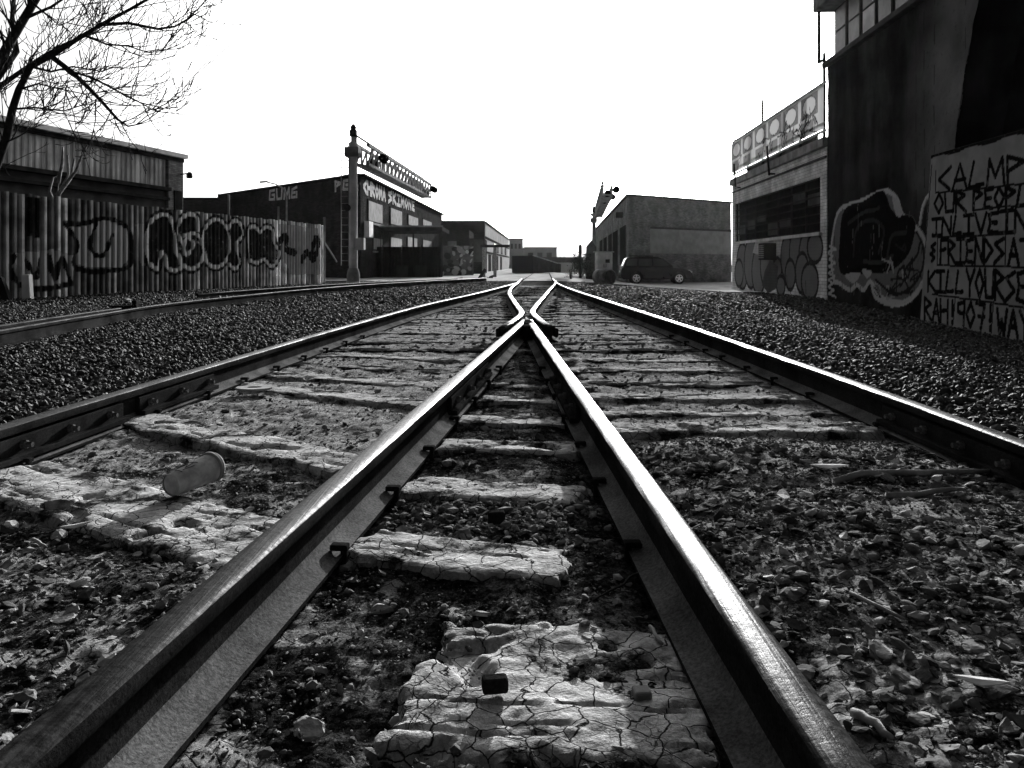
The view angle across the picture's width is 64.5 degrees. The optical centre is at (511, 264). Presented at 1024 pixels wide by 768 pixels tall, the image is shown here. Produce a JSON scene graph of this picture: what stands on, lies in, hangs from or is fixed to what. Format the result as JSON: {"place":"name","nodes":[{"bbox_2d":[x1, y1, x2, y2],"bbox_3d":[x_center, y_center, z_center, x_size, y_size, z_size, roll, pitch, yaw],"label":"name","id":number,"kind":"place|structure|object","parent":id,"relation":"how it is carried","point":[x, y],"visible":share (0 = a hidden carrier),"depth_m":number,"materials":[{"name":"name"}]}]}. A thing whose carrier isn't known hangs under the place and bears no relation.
{"place":"outdoors","nodes":[
{"label":"outdoors","id":0,"kind":"place"},
{"bbox_2d":[0,0,834,264],"label":"sky","id":1,"kind":"structure","parent":0,"point":[517,112],"materials":[{"name":"white"}]},
{"bbox_2d":[0,285,1023,767],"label":"track bed","id":2,"kind":"object","parent":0,"point":[376,693],"visible":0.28,"depth_m":2.02,"materials":[{"name":"gravel"}]},
{"bbox_2d":[50,611,76,622],"bbox_3d":[-0.975,0.769,1.762,0.047,0.018,0.050,0,0,-16],"label":"rock","id":3,"kind":"object","parent":2,"relation":"on","point":[58,617],"visible":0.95,"depth_m":1.76,"materials":[{"name":"stone"}]},
{"bbox_2d":[69,577,90,587],"bbox_3d":[-1.036,0.762,1.943,0.047,0.021,0.039,0,0,-23],"label":"rock","id":4,"kind":"object","parent":2,"relation":"on","point":[81,582],"visible":0.98,"depth_m":1.93,"materials":[{"name":"stone"}]},
{"bbox_2d":[0,461,278,569],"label":"timber tie","id":5,"kind":"object","parent":2,"relation":"on","point":[115,511],"visible":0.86,"depth_m":2.51,"materials":[{"name":"wood"}]},
{"bbox_2d":[162,452,224,495],"bbox_3d":[-1.082,0.708,2.755,0.109,0.109,0.210,0,0,22],"label":"paper cup","id":6,"kind":"object","parent":5,"relation":"on","point":[205,468],"visible":1,"depth_m":2.72,"materials":[{"name":"grey paper"}]},
{"bbox_2d":[122,413,356,479],"bbox_3d":[-1.270,0.844,3.620,1.790,0.163,0.320,0,0,37],"label":"timber tie","id":7,"kind":"object","parent":2,"relation":"on","point":[326,463],"visible":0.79,"depth_m":3.49,"materials":[{"name":"wood"}]},
{"bbox_2d":[0,279,522,468],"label":"rail","id":8,"kind":"object","parent":2,"relation":"on","point":[35,438],"visible":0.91,"depth_m":4.39,"materials":[{"name":"metal"}]},
{"bbox_2d":[0,319,524,767],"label":"rail","id":9,"kind":"object","parent":2,"relation":"on","point":[158,692],"visible":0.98,"depth_m":1.59,"materials":[{"name":"metal"}]},
{"bbox_2d":[192,401,391,434],"bbox_3d":[-1.200,0.889,4.300,1.690,0.182,0.240,0,0,32],"label":"timber tie","id":10,"kind":"object","parent":2,"relation":"on","point":[377,431],"visible":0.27,"depth_m":4.01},
{"bbox_2d":[294,715,324,741],"bbox_3d":[-0.354,0.815,1.421,0.056,0.035,0.054,0,0,0],"label":"rock","id":11,"kind":"object","parent":2,"relation":"on","point":[311,729],"visible":0.96,"depth_m":1.41,"materials":[{"name":"stone"}]},
{"bbox_2d":[228,382,423,409],"bbox_3d":[-1.180,0.864,4.950,1.640,0.178,0.290,0,0,29],"label":"timber tie","id":12,"kind":"object","parent":2,"relation":"on","point":[375,401],"visible":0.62,"depth_m":4.79,"materials":[{"name":"wood"}]},
{"bbox_2d":[236,385,272,390],"bbox_3d":[-1.574,0.754,4.950,0.221,0.012,0.170,0,0,0],"label":"washer plate","id":13,"kind":"object","parent":12,"relation":"on","point":[254,388],"visible":1,"depth_m":4.93,"materials":[{"name":"metal"}]},
{"bbox_2d":[260,371,444,387],"bbox_3d":[-1.150,0.868,5.600,1.590,0.175,0.280,0,0,24],"label":"timber tie","id":14,"kind":"object","parent":2,"relation":"on","point":[292,376],"visible":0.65,"depth_m":5.55,"materials":[{"name":"wood"}]},
{"bbox_2d":[291,362,458,374],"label":"timber tie","id":15,"kind":"object","parent":2,"relation":"on","point":[372,368],"visible":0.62,"depth_m":6.14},
{"bbox_2d":[371,603,393,613],"bbox_3d":[-0.306,0.815,1.918,0.056,0.030,0.043,0,0,-15],"label":"rock","id":16,"kind":"object","parent":2,"relation":"on","point":[383,608],"visible":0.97,"depth_m":1.90,"materials":[{"name":"stone"}]},
{"bbox_2d":[314,353,473,363],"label":"timber tie","id":17,"kind":"object","parent":2,"relation":"on","point":[438,360],"visible":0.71,"depth_m":6.83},
{"bbox_2d":[339,529,574,586],"bbox_3d":[-0.150,0.863,2.200,0.700,0.179,0.290,0,0,17],"label":"timber tie","id":18,"kind":"object","parent":2,"relation":"on","point":[446,558],"visible":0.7,"depth_m":2.15,"materials":[{"name":"wood"}]},
{"bbox_2d":[393,476,593,506],"bbox_3d":[-0.060,0.875,2.860,0.700,0.182,0.280,0,0,11],"label":"timber tie","id":19,"kind":"object","parent":2,"relation":"on","point":[430,488],"visible":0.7,"depth_m":2.83,"materials":[{"name":"wood"}]},
{"bbox_2d":[488,510,504,524],"bbox_3d":[-0.047,0.785,2.500,0.052,0.050,0.040,0,0,-6],"label":"steel block","id":20,"kind":"object","parent":2,"relation":"on","point":[496,517],"depth_m":2.48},
{"bbox_2d":[434,439,581,462],"bbox_3d":[-0.020,0.861,3.500,0.660,0.173,0.260,0,0,7],"label":"timber tie","id":21,"kind":"object","parent":2,"relation":"on","point":[568,450],"visible":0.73,"depth_m":3.44,"materials":[{"name":"wood"}]},
{"bbox_2d":[457,415,565,429],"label":"timber tie","id":22,"kind":"object","parent":2,"relation":"on","point":[471,421],"visible":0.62,"depth_m":4.04,"materials":[{"name":"wood"}]},
{"bbox_2d":[499,282,523,336],"bbox_3d":[0.050,0.705,18.822,0.370,0.171,21.361,0,0,0],"label":"rail","id":23,"kind":"object","parent":2,"relation":"on","point":[516,310],"visible":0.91,"depth_m":11.97,"materials":[{"name":"metal"}]},
{"bbox_2d":[0,436,1023,767],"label":"rubble","id":24,"kind":"object","parent":2,"relation":"on","point":[910,684],"visible":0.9,"depth_m":2.04,"materials":[{"name":"gravel"}]},
{"bbox_2d":[325,348,701,355],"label":"timber tie","id":25,"kind":"object","parent":2,"relation":"on","point":[523,351],"visible":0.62,"depth_m":7.39,"materials":[{"name":"wood"}]},
{"bbox_2d":[347,341,686,347],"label":"timber tie","id":26,"kind":"object","parent":2,"relation":"on","point":[367,343],"visible":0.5,"depth_m":8.12,"materials":[{"name":"wood"}]},
{"bbox_2d":[374,332,660,334],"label":"timber tie","id":27,"kind":"object","parent":2,"relation":"on","point":[480,333],"visible":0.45,"depth_m":9.28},
{"bbox_2d":[477,395,558,409],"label":"timber tie","id":28,"kind":"object","parent":2,"relation":"on","point":[487,400],"visible":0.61,"depth_m":4.64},
{"bbox_2d":[399,323,638,326],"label":"timber tie","id":29,"kind":"object","parent":2,"relation":"on","point":[413,324],"visible":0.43,"depth_m":10.64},
{"bbox_2d":[388,328,649,331],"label":"timber tie","id":30,"kind":"object","parent":2,"relation":"on","point":[495,329],"visible":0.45,"depth_m":9.95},
{"bbox_2d":[491,382,549,390],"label":"timber tie","id":31,"kind":"object","parent":2,"relation":"on","point":[542,385],"visible":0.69,"depth_m":5.31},
{"bbox_2d":[417,318,624,320],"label":"timber tie","id":32,"kind":"object","parent":2,"relation":"on","point":[592,319],"visible":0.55,"depth_m":11.74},
{"bbox_2d":[408,321,633,323],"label":"timber tie","id":33,"kind":"object","parent":2,"relation":"on","point":[588,322],"visible":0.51,"depth_m":11.14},
{"bbox_2d":[435,313,610,315],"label":"timber tie","id":34,"kind":"object","parent":2,"relation":"on","point":[550,314],"visible":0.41,"depth_m":12.98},
{"bbox_2d":[426,316,619,317],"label":"timber tie","id":35,"kind":"object","parent":2,"relation":"on","point":[540,316],"visible":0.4,"depth_m":12.35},
{"bbox_2d":[374,336,672,341],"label":"timber tie","id":36,"kind":"object","parent":2,"relation":"on","point":[605,339],"visible":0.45,"depth_m":8.74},
{"bbox_2d":[443,311,605,312],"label":"timber tie","id":37,"kind":"object","parent":2,"relation":"on","point":[525,311],"visible":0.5,"depth_m":13.66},
{"bbox_2d":[449,308,600,310],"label":"timber tie","id":38,"kind":"object","parent":2,"relation":"on","point":[522,309],"visible":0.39,"depth_m":14.30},
{"bbox_2d":[496,317,557,340],"bbox_3d":[0.155,0.700,8.941,0.643,0.161,1.322,0,0,0],"label":"rail frog","id":39,"kind":"object","parent":2,"relation":"on","point":[527,334],"visible":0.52,"depth_m":8.30,"materials":[{"name":"metal"}]},
{"bbox_2d":[462,305,592,306],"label":"timber tie","id":40,"kind":"object","parent":2,"relation":"on","point":[525,305],"visible":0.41,"depth_m":15.45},
{"bbox_2d":[476,300,581,301],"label":"timber tie","id":41,"kind":"object","parent":2,"relation":"on","point":[527,301],"visible":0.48,"depth_m":17.39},
{"bbox_2d":[529,282,557,342],"bbox_3d":[0.859,0.705,18.853,0.421,0.171,21.345,0,0,3],"label":"rail","id":42,"kind":"object","parent":2,"relation":"on","point":[546,329],"visible":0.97,"depth_m":10.49,"materials":[{"name":"metal"}]},
{"bbox_2d":[368,621,720,767],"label":"tie","id":43,"kind":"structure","parent":2,"relation":"on","point":[540,713],"depth_m":1.45,"materials":[{"name":"wood"}]},
{"bbox_2d":[481,673,507,694],"bbox_3d":[-0.032,0.776,1.500,0.048,0.028,0.030,0,0,-9],"label":"bolt nut","id":44,"kind":"object","parent":43,"relation":"on","point":[492,684],"visible":1,"depth_m":1.49,"materials":[{"name":"metal"}]},
{"bbox_2d":[587,572,637,602],"bbox_3d":[0.254,0.787,1.977,0.018,0.006,0.240,0,0,37],"label":"twig","id":45,"kind":"object","parent":2,"relation":"on","point":[618,586],"visible":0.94,"depth_m":1.97,"materials":[{"name":"wood"}]},
{"bbox_2d":[561,358,722,363],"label":"timber tie","id":46,"kind":"object","parent":2,"relation":"on","point":[641,360],"visible":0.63,"depth_m":6.62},
{"bbox_2d":[632,685,651,700],"bbox_3d":[0.240,0.818,1.500,0.032,0.065,0.032,0,0,-6],"label":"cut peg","id":47,"kind":"object","parent":2,"relation":"on","point":[641,692],"visible":0.45,"depth_m":1.49,"materials":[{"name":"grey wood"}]},
{"bbox_2d":[568,367,746,374],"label":"timber tie","id":48,"kind":"object","parent":2,"relation":"on","point":[695,370],"visible":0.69,"depth_m":5.98,"materials":[{"name":"wood"}]},
{"bbox_2d":[578,380,770,388],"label":"timber tie","id":49,"kind":"object","parent":2,"relation":"on","point":[706,384],"visible":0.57,"depth_m":5.36,"materials":[{"name":"wood"}]},
{"bbox_2d":[588,393,810,403],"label":"timber tie","id":50,"kind":"object","parent":2,"relation":"on","point":[744,398],"visible":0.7,"depth_m":4.70,"materials":[{"name":"wood"}]},
{"bbox_2d":[527,319,873,767],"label":"rail","id":51,"kind":"object","parent":2,"relation":"on","point":[761,703],"visible":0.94,"depth_m":1.58,"materials":[{"name":"metal"}]},
{"bbox_2d":[602,410,841,417],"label":"timber tie","id":52,"kind":"object","parent":2,"relation":"on","point":[699,414],"visible":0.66,"depth_m":4.26,"materials":[{"name":"wood"}]},
{"bbox_2d":[610,422,884,440],"bbox_3d":[1.030,0.856,3.860,1.440,0.179,0.290,0,0,-1],"label":"timber tie","id":53,"kind":"object","parent":2,"relation":"on","point":[812,431],"visible":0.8,"depth_m":3.77,"materials":[{"name":"wood"}]},
{"bbox_2d":[551,279,1023,488],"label":"rail","id":54,"kind":"object","parent":2,"relation":"on","point":[943,435],"visible":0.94,"depth_m":4.10,"materials":[{"name":"metal"}]},
{"bbox_2d":[835,643,851,654],"bbox_3d":[0.653,0.767,1.614,0.040,0.021,0.034,0,0,0],"label":"rock","id":55,"kind":"object","parent":2,"relation":"on","point":[843,649],"visible":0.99,"depth_m":1.60,"materials":[{"name":"stone"}]},
{"bbox_2d":[849,708,893,739],"bbox_3d":[0.597,0.759,1.342,0.019,0.024,0.091,0,0,-20],"label":"stick","id":56,"kind":"object","parent":2,"relation":"on","point":[869,720],"visible":1,"depth_m":1.34,"materials":[{"name":"grey wood"}]},
{"bbox_2d":[848,590,904,619],"bbox_3d":[0.807,0.757,1.801,0.014,0.016,0.139,0,0,-28],"label":"twig","id":57,"kind":"object","parent":2,"relation":"on","point":[866,600],"visible":1,"depth_m":1.80,"materials":[{"name":"grey wood"}]},
{"bbox_2d":[868,639,892,659],"bbox_3d":[0.722,0.759,1.594,0.044,0.026,0.060,0,0,0],"label":"rock","id":58,"kind":"object","parent":2,"relation":"on","point":[883,651],"visible":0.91,"depth_m":1.58,"materials":[{"name":"stone"}]},
{"bbox_2d":[862,537,947,548],"bbox_3d":[1.059,0.747,2.175,0.292,0.026,0.032,0,0,-18],"label":"twig","id":59,"kind":"object","parent":2,"relation":"on","point":[894,543],"visible":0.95,"depth_m":2.15,"materials":[{"name":"wood"}]},
{"bbox_2d":[832,469,989,484],"bbox_3d":[1.436,0.756,2.917,0.604,0.049,0.036,0,0,-7],"label":"stick","id":60,"kind":"object","parent":2,"relation":"on","point":[856,474],"visible":0.97,"depth_m":2.91,"materials":[{"name":"grey wood"}]},
{"bbox_2d":[885,487,964,497],"bbox_3d":[1.373,0.755,2.687,0.311,0.027,0.030,0,0,-15],"label":"stick","id":61,"kind":"object","parent":2,"relation":"on","point":[917,494],"visible":1,"depth_m":2.68,"materials":[{"name":"grey wood"}]},
{"bbox_2d":[952,675,1009,686],"bbox_3d":[0.836,0.741,1.446,0.090,0.009,0.026,-7,5,28],"label":"dry leaf","id":62,"kind":"object","parent":2,"relation":"on","point":[981,681],"visible":1,"depth_m":1.44,"materials":[{"name":"white plant"}]},
{"bbox_2d":[0,265,1023,437],"bbox_3d":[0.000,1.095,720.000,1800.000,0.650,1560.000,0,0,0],"label":"ground","id":63,"kind":"structure","parent":0,"point":[540,283],"depth_m":6.39,"materials":[{"name":"gravel"}]},
{"bbox_2d":[0,275,11,299],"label":"sheet metal","id":64,"kind":"object","parent":63,"relation":"on","point":[5,294],"visible":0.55,"depth_m":17.54,"materials":[{"name":"metal"}]},
{"bbox_2d":[48,147,82,196],"bbox_3d":[-11.762,-1.062,20.000,2.469,3.706,0.264,0,0,0],"label":"bare sapling","id":65,"kind":"object","parent":63,"relation":"on","point":[69,177],"visible":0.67,"depth_m":19.98,"materials":[{"name":"grey wood"}]},
{"bbox_2d":[0,115,187,210],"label":"warehouse","id":66,"kind":"structure","parent":63,"relation":"on","point":[121,177],"depth_m":29.08,"materials":[{"name":"metal"}]},
{"bbox_2d":[174,190,181,209],"bbox_3d":[-13.873,-2.585,33.661,0.060,0.950,0.500,0,0,13],"label":"door panel","id":67,"kind":"structure","parent":66,"relation":"in","point":[177,194],"depth_m":33.59,"materials":[{"name":"metal"}]},
{"bbox_2d":[0,0,242,176],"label":"bare tree","id":68,"kind":"object","parent":63,"relation":"on","point":[10,43],"visible":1,"depth_m":19.99,"materials":[{"name":"black plant"}]},
{"bbox_2d":[0,191,336,298],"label":"corrugated fence","id":69,"kind":"object","parent":63,"relation":"on","point":[57,246],"visible":0.86,"depth_m":22.55,"materials":[{"name":"metal"}]},
{"bbox_2d":[0,280,517,424],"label":"ballast","id":70,"kind":"structure","parent":63,"relation":"on","point":[344,312],"depth_m":9.02,"materials":[{"name":"gravel"}]},
{"bbox_2d":[22,274,33,298],"bbox_3d":[-10.750,0.530,18.000,0.199,0.620,0.160,0,0,0],"label":"marker post","id":71,"kind":"object","parent":70,"relation":"on","point":[27,286],"visible":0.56,"depth_m":17.92,"materials":[{"name":"white paint"}]},
{"bbox_2d":[0,308,121,328],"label":"rail","id":72,"kind":"object","parent":70,"relation":"on","point":[15,324],"visible":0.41,"depth_m":9.51,"materials":[{"name":"metal"}]},
{"bbox_2d":[111,300,139,309],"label":"switch block","id":73,"kind":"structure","parent":70,"relation":"on","point":[135,303],"depth_m":12.01,"materials":[{"name":"metal"}]},
{"bbox_2d":[0,278,486,347],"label":"rail","id":74,"kind":"object","parent":70,"relation":"on","point":[20,334],"visible":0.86,"depth_m":12.08,"materials":[{"name":"metal"}]},
{"bbox_2d":[195,278,457,298],"bbox_3d":[-5.202,0.735,28.336,0.960,0.171,20.984,0,0,12],"label":"rail","id":75,"kind":"object","parent":70,"relation":"on","point":[231,293],"visible":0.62,"depth_m":22.78,"materials":[{"name":"metal"}]},
{"bbox_2d":[341,124,437,282],"bbox_3d":[-5.928,-2.425,42.219,1.588,6.930,17.593,0,0,3],"label":"cantilever signal","id":76,"kind":"object","parent":63,"relation":"on","point":[353,152],"visible":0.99,"depth_m":33.97,"materials":[{"name":"metal"}]},
{"bbox_2d":[509,238,522,267],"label":"tower block","id":77,"kind":"structure","parent":63,"relation":"on","point":[516,247],"depth_m":180.00,"materials":[{"name":"concrete"}]},
{"bbox_2d":[523,247,556,256],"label":"warehouse","id":78,"kind":"structure","parent":63,"relation":"on","point":[542,251],"depth_m":172.00,"materials":[{"name":"brick"}]},
{"bbox_2d":[567,252,592,278],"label":"shrub","id":79,"kind":"object","parent":63,"relation":"on","point":[575,264],"visible":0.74,"depth_m":60.90,"materials":[{"name":"black plant"}]},
{"bbox_2d":[586,240,595,279],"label":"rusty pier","id":80,"kind":"structure","parent":63,"relation":"on","point":[590,247],"depth_m":63.50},
{"bbox_2d":[593,251,613,269],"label":"relay cabinet","id":81,"kind":"object","parent":63,"relation":"on","point":[603,259],"visible":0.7,"depth_m":55.98,"materials":[{"name":"metal"}]},
{"bbox_2d":[592,269,616,284],"bbox_3d":[3.873,0.519,34.000,0.668,0.668,0.840,0,0,-29],"label":"steel drum","id":82,"kind":"object","parent":63,"relation":"on","point":[604,276],"visible":0.88,"depth_m":33.70,"materials":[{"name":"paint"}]},
{"bbox_2d":[596,194,731,282],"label":"brick warehouse","id":83,"kind":"structure","parent":63,"relation":"on","point":[693,236],"depth_m":61.08,"materials":[{"name":"brick"}]},
{"bbox_2d":[613,230,617,278],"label":"window","id":84,"kind":"structure","parent":83,"relation":"in","point":[615,234],"depth_m":70.45,"materials":[{"name":"black glass"}]},
{"bbox_2d":[619,225,625,281],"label":"window","id":85,"kind":"structure","parent":83,"relation":"in","point":[623,229],"depth_m":62.26,"materials":[{"name":"black glass"}]},
{"bbox_2d":[729,137,827,299],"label":"white brick building","id":86,"kind":"structure","parent":63,"relation":"on","point":[784,208],"depth_m":27.55,"materials":[{"name":"brick"}]},
{"bbox_2d":[758,243,775,259],"bbox_3d":[9.113,-0.460,28.943,0.455,0.600,0.800,0,0,2],"label":"air conditioner","id":87,"kind":"object","parent":86,"relation":"attached to","point":[766,251],"visible":1,"depth_m":28.55,"materials":[{"name":"metal"}]},
{"bbox_2d":[733,178,820,244],"bbox_3d":[9.422,-1.725,29.346,0.330,1.730,11.011,0,0,2],"label":"window","id":88,"kind":"structure","parent":86,"relation":"in","point":[794,211],"depth_m":28.23,"materials":[{"name":"black glass"}]},
{"bbox_2d":[731,53,826,188],"bbox_3d":[9.280,-4.683,29.402,0.440,3.054,11.811,0,0,2],"label":"billboard","id":89,"kind":"object","parent":86,"relation":"on","point":[776,134],"visible":1,"depth_m":27.70,"materials":[{"name":"metal"}]},
{"bbox_2d":[556,281,1023,439],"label":"ballast","id":90,"kind":"structure","parent":63,"relation":"on","point":[854,336],"depth_m":9.11,"materials":[{"name":"gravel"}]},
{"bbox_2d":[813,0,1023,317],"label":"concrete building","id":91,"kind":"structure","parent":63,"relation":"on","point":[914,86],"depth_m":18.54,"materials":[{"name":"grey concrete"}]},
{"bbox_2d":[835,0,847,52],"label":"window","id":92,"kind":"structure","parent":91,"relation":"in","point":[841,13],"depth_m":22.43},
{"bbox_2d":[848,0,861,43],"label":"window","id":93,"kind":"structure","parent":91,"relation":"in","point":[854,6],"depth_m":21.49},
{"bbox_2d":[862,0,877,33],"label":"window","id":94,"kind":"structure","parent":91,"relation":"in","point":[869,8],"depth_m":20.50,"materials":[{"name":"grey glass"}]},
{"bbox_2d":[878,0,894,21],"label":"window","id":95,"kind":"structure","parent":91,"relation":"in","point":[885,7],"depth_m":19.59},
{"bbox_2d":[920,129,1023,342],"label":"lettered wall","id":96,"kind":"structure","parent":63,"relation":"on","point":[973,275],"depth_m":14.93,"materials":[{"name":"paint"}]},
{"bbox_2d":[325,269,758,291],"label":"street","id":97,"kind":"structure","parent":0,"point":[506,275],"depth_m":46.01,"materials":[{"name":"asphalt"}]},
{"bbox_2d":[183,194,231,215],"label":"brick shed","id":98,"kind":"structure","parent":97,"relation":"on","point":[217,205],"depth_m":57.00,"materials":[{"name":"brick"}]},
{"bbox_2d":[223,173,443,277],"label":"brick building","id":99,"kind":"structure","parent":97,"relation":"on","point":[316,201],"depth_m":49.48,"materials":[{"name":"brick"}]},
{"bbox_2d":[367,199,382,225],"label":"window","id":100,"kind":"structure","parent":99,"relation":"in","point":[374,209],"depth_m":48.44,"materials":[{"name":"glass"}]},
{"bbox_2d":[390,206,401,224],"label":"window","id":101,"kind":"structure","parent":99,"relation":"in","point":[395,214],"depth_m":55.20,"materials":[{"name":"glass"}]},
{"bbox_2d":[376,245,441,276],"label":"metal gate","id":102,"kind":"structure","parent":97,"relation":"on","point":[388,260],"depth_m":49.02,"materials":[{"name":"metal"}]},
{"bbox_2d":[379,221,448,276],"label":"canopy","id":103,"kind":"object","parent":97,"relation":"on","point":[418,229],"visible":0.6,"depth_m":50.00,"materials":[{"name":"metal"}]},
{"bbox_2d":[443,243,473,274],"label":"graffiti fence","id":104,"kind":"object","parent":97,"relation":"on","point":[458,260],"visible":0.89,"depth_m":58.25,"materials":[{"name":"metal"}]},
{"bbox_2d":[439,230,486,273],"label":"brick annex","id":105,"kind":"object","parent":97,"relation":"on","point":[459,237],"visible":0.43,"depth_m":68.20,"materials":[{"name":"grey brick"}]},
{"bbox_2d":[443,221,508,271],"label":"factory block","id":106,"kind":"structure","parent":97,"relation":"on","point":[489,233],"depth_m":91.11,"materials":[{"name":"brick"}]},
{"bbox_2d":[481,245,509,276],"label":"clearance bar","id":107,"kind":"object","parent":97,"relation":"on","point":[494,259],"visible":0.7,"depth_m":49.90,"materials":[{"name":"grey metal"}]},
{"bbox_2d":[512,255,560,272],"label":"scrap container","id":108,"kind":"object","parent":97,"relation":"on","point":[530,264],"visible":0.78,"depth_m":71.95,"materials":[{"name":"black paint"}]},
{"bbox_2d":[542,257,575,272],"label":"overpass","id":109,"kind":"object","parent":97,"relation":"on","point":[564,262],"visible":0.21,"depth_m":127.60,"materials":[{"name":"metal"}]},
{"bbox_2d":[590,178,619,245],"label":"cantilever signal","id":110,"kind":"object","parent":97,"relation":"on","point":[605,198],"visible":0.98,"depth_m":54.55,"materials":[{"name":"grey metal"}]},
{"bbox_2d":[618,255,692,283],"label":"parked car","id":111,"kind":"object","parent":97,"relation":"on","point":[635,270],"visible":0.98,"depth_m":53.15,"materials":[{"name":"black paint"}]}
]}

